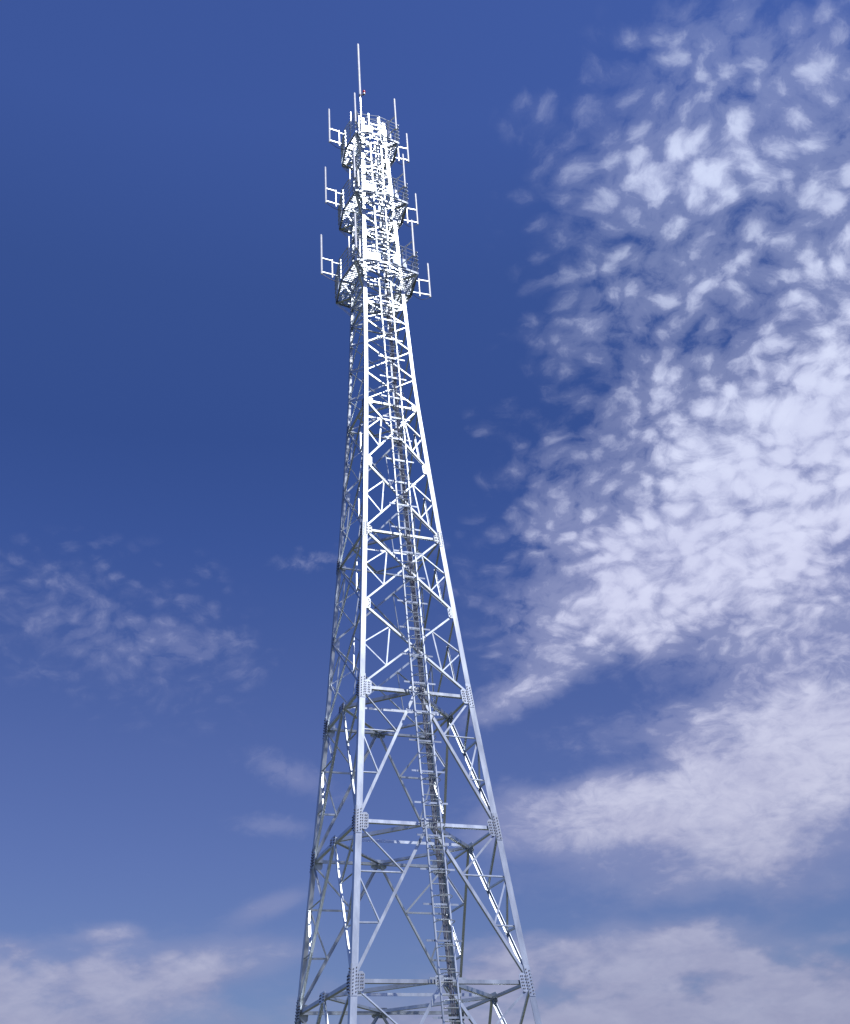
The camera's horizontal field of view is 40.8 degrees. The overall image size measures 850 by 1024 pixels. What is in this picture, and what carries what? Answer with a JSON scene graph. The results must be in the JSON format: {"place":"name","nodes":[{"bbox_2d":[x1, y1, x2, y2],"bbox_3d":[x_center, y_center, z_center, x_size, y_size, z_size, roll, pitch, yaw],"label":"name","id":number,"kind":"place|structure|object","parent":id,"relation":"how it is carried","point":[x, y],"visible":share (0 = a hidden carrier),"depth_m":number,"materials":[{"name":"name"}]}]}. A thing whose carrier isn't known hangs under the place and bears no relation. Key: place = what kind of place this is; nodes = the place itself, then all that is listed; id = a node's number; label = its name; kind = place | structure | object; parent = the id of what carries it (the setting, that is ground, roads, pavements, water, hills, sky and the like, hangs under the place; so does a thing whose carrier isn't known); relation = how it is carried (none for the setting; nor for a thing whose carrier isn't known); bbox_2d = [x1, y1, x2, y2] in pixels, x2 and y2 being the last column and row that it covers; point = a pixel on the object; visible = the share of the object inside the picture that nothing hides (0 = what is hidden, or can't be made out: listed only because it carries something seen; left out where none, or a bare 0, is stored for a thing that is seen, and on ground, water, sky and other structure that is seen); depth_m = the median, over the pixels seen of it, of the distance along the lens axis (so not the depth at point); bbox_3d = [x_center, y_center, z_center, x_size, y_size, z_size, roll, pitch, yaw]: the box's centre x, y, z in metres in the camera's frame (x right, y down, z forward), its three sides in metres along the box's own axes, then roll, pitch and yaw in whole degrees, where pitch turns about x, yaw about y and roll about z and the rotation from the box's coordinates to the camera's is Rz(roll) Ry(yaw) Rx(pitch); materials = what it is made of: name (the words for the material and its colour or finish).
{"place":"outdoors","nodes":[
{"label":"outdoors","id":0,"kind":"place"},
{"bbox_2d":[0,0,849,1023],"label":"sky","id":1,"kind":"structure","parent":0,"point":[630,344],"materials":[{"name":"blue"}]},
{"bbox_3d":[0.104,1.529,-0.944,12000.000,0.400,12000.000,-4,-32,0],"label":"ground","id":2,"kind":"structure","parent":0,"visible":0},
{"bbox_2d":[294,113,541,1023],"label":"lattice tower","id":3,"kind":"structure","parent":2,"relation":"on","point":[452,983],"depth_m":38.06,"materials":[{"name":"metal"}]},
{"bbox_2d":[324,167,356,210],"bbox_3d":[-3.556,-14.123,50.172,1.658,2.776,0.424,-4,-32,0],"label":"dipole antenna","id":4,"kind":"object","parent":3,"relation":"attached to","point":[335,191],"visible":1,"depth_m":49.92,"materials":[{"name":"metal"}]},
{"bbox_2d":[320,234,362,281],"bbox_3d":[-3.457,-10.568,47.837,1.814,2.778,0.500,-4,-32,0],"label":"dipole antenna","id":5,"kind":"object","parent":3,"relation":"attached to","point":[321,262],"visible":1,"depth_m":47.65,"materials":[{"name":"metal"}]},
{"bbox_2d":[328,109,360,149],"bbox_3d":[-3.651,-17.463,52.341,1.516,2.776,0.397,-4,-32,0],"label":"dipole antenna","id":6,"kind":"object","parent":3,"relation":"attached to","point":[330,140],"visible":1,"depth_m":52.15,"materials":[{"name":"metal"}]},
{"bbox_2d":[353,146,362,205],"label":"dipole antenna","id":7,"kind":"object","parent":3,"relation":"attached to","point":[358,174],"visible":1,"depth_m":49.00,"materials":[{"name":"metal"}]},
{"bbox_2d":[354,92,361,145],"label":"dipole antenna","id":8,"kind":"object","parent":3,"relation":"attached to","point":[358,123],"visible":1,"depth_m":51.35,"materials":[{"name":"metal"}]},
{"bbox_2d":[354,213,363,275],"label":"dipole antenna","id":9,"kind":"object","parent":3,"relation":"attached to","point":[356,236],"visible":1,"depth_m":46.60,"materials":[{"name":"metal"}]},
{"bbox_2d":[357,44,361,129],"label":"rod antenna","id":10,"kind":"object","parent":3,"relation":"attached to","point":[359,77],"visible":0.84,"depth_m":54.14,"materials":[{"name":"grey metal"}]},
{"bbox_2d":[386,98,396,152],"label":"dipole antenna","id":11,"kind":"object","parent":3,"relation":"attached to","point":[395,128],"visible":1,"depth_m":51.82,"materials":[{"name":"metal"}]},
{"bbox_2d":[389,133,408,164],"bbox_3d":[-1.362,-17.000,53.066,1.378,2.486,0.345,24,-41,-37],"label":"dipole antenna","id":12,"kind":"object","parent":3,"relation":"attached to","point":[398,158],"visible":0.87,"depth_m":53.25,"materials":[{"name":"metal"}]},
{"bbox_2d":[393,154,405,213],"bbox_3d":[-1.239,-14.317,49.940,0.317,2.598,1.327,9,-34,-20],"label":"dipole antenna","id":13,"kind":"object","parent":3,"relation":"attached to","point":[396,181],"visible":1,"depth_m":49.52,"materials":[{"name":"metal"}]},
{"bbox_2d":[400,220,414,284],"bbox_3d":[-0.847,-10.785,47.600,0.354,2.598,1.442,8,-34,-19],"label":"dipole antenna","id":14,"kind":"object","parent":3,"relation":"attached to","point":[412,242],"visible":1,"depth_m":47.17,"materials":[{"name":"metal"}]},
{"bbox_2d":[396,193,418,226],"bbox_3d":[-0.973,-13.623,50.989,0.378,2.487,1.509,-29,-40,35],"label":"dipole antenna","id":15,"kind":"object","parent":3,"relation":"attached to","point":[416,210],"visible":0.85,"depth_m":51.18,"materials":[{"name":"metal"}]},
{"bbox_2d":[403,263,430,299],"bbox_3d":[-0.516,-10.005,48.795,0.444,2.487,1.733,-29,-40,35],"label":"dipole antenna","id":16,"kind":"object","parent":3,"relation":"attached to","point":[429,287],"visible":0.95,"depth_m":49.03,"materials":[{"name":"metal"}]}
]}

